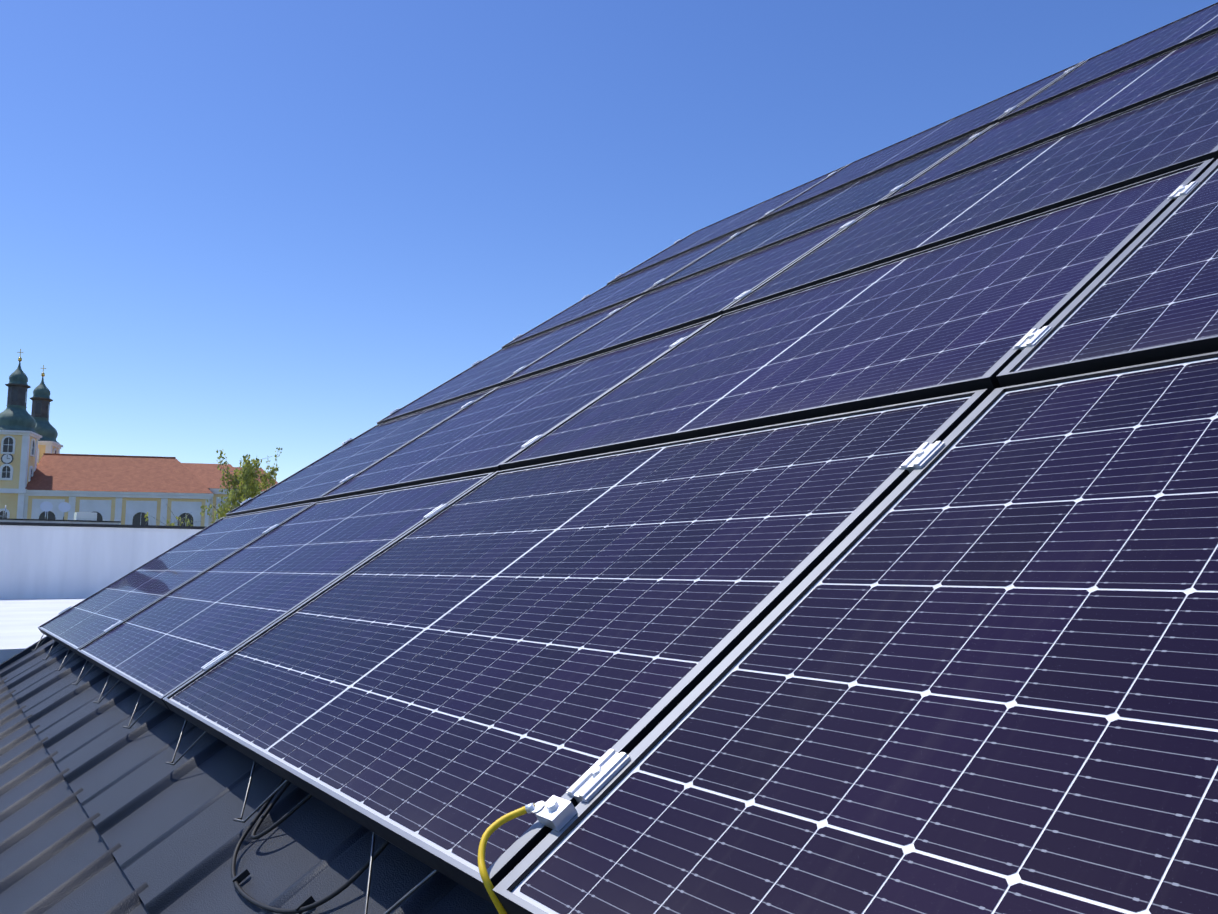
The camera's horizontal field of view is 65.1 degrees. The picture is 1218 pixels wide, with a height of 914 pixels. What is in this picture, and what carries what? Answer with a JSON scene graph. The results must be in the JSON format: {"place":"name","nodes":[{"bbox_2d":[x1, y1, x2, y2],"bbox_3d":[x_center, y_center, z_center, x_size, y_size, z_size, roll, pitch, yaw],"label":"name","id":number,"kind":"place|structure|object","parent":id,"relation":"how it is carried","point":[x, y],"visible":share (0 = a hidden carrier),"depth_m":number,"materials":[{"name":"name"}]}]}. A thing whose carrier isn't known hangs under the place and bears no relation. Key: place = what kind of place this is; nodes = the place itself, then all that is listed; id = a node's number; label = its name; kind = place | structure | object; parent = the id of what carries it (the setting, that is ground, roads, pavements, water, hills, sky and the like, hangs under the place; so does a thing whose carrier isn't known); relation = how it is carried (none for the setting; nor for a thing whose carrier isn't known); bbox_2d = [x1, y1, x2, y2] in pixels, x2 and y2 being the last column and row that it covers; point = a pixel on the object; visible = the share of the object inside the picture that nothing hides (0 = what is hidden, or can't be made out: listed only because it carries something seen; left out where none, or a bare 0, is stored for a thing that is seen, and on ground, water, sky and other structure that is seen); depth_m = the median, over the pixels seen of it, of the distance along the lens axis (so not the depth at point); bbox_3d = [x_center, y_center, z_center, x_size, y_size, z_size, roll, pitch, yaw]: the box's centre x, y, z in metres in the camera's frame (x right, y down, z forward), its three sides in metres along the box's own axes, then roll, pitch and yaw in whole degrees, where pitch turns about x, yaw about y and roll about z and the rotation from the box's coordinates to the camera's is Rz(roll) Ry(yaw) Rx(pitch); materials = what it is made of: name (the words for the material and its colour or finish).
{"place":"outdoors","nodes":[
{"label":"outdoors","id":0,"kind":"place"},
{"bbox_2d":[0,598,85,663],"bbox_3d":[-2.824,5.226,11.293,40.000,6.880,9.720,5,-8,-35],"label":"flat roof block","id":1,"kind":"structure","parent":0,"point":[22,621],"depth_m":8.39,"materials":[{"name":"white concrete"}]},
{"bbox_2d":[0,501,120,524],"bbox_3d":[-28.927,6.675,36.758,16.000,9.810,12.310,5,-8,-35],"label":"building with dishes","id":2,"kind":"structure","parent":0,"point":[83,517],"depth_m":36.20,"materials":[{"name":"grey"}]},
{"bbox_2d":[0,522,205,598],"bbox_3d":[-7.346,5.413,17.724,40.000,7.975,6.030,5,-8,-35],"label":"parapet wall","id":3,"kind":"structure","parent":0,"point":[51,560],"depth_m":14.08,"materials":[{"name":"white paint"}]},
{"bbox_2d":[0,349,277,526],"bbox_3d":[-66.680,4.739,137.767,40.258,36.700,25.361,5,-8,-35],"label":"church","id":4,"kind":"structure","parent":0,"point":[37,468],"depth_m":130.14,"materials":[{"name":"yellow paint"}]},
{"bbox_2d":[144,504,200,525],"bbox_3d":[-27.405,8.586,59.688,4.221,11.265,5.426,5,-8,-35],"label":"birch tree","id":5,"kind":"object","parent":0,"point":[180,521],"depth_m":59.71,"materials":[{"name":"green plant"}]},
{"bbox_2d":[0,0,1217,482],"label":"sky","id":6,"kind":"structure","parent":0,"point":[237,228],"materials":[{"name":"blue"}]},
{"label":"ground","id":7,"kind":"structure","parent":0,"visible":0},
{"bbox_2d":[200,447,281,523],"bbox_3d":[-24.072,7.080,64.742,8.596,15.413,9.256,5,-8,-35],"label":"birch tree","id":8,"kind":"object","parent":7,"relation":"on","point":[249,486],"visible":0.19,"depth_m":64.84,"materials":[{"name":"green plant"}]},
{"bbox_3d":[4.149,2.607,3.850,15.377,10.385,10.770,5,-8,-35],"label":"house walls","id":9,"kind":"object","parent":7,"relation":"on","visible":0},
{"bbox_2d":[0,637,498,913],"bbox_3d":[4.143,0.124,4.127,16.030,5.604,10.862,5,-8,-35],"label":"roof standing seam","id":10,"kind":"object","parent":9,"relation":"on","point":[103,810],"visible":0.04,"depth_m":2.00,"materials":[{"name":"grey metal"}]},
{"bbox_2d":[32,634,437,913],"bbox_3d":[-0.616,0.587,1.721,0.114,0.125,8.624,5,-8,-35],"label":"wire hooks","id":11,"kind":"object","parent":10,"relation":"on","point":[413,890],"visible":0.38,"depth_m":1.71,"materials":[{"name":"silver metal"}]},
{"bbox_2d":[231,778,389,913],"bbox_3d":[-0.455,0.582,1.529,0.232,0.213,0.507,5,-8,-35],"label":"dc cables","id":12,"kind":"object","parent":10,"relation":"on","point":[307,903],"visible":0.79,"depth_m":1.53,"materials":[{"name":"black"}]},
{"bbox_3d":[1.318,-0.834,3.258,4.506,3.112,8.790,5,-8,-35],"label":"mounting rails","id":13,"kind":"object","parent":10,"relation":"attached to","visible":0},
{"bbox_2d":[38,2,1217,913],"bbox_3d":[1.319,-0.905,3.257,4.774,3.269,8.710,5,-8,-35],"label":"solar array","id":14,"kind":"object","parent":13,"relation":"on","point":[842,539],"visible":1,"depth_m":1.52,"materials":[{"name":"blue glass"}]},
{"bbox_2d":[478,795,577,913],"bbox_3d":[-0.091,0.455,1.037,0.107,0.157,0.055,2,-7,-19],"label":"grounding cable","id":15,"kind":"object","parent":14,"relation":"attached to","point":[556,813],"visible":0.98,"depth_m":1.04,"materials":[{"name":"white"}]}
]}

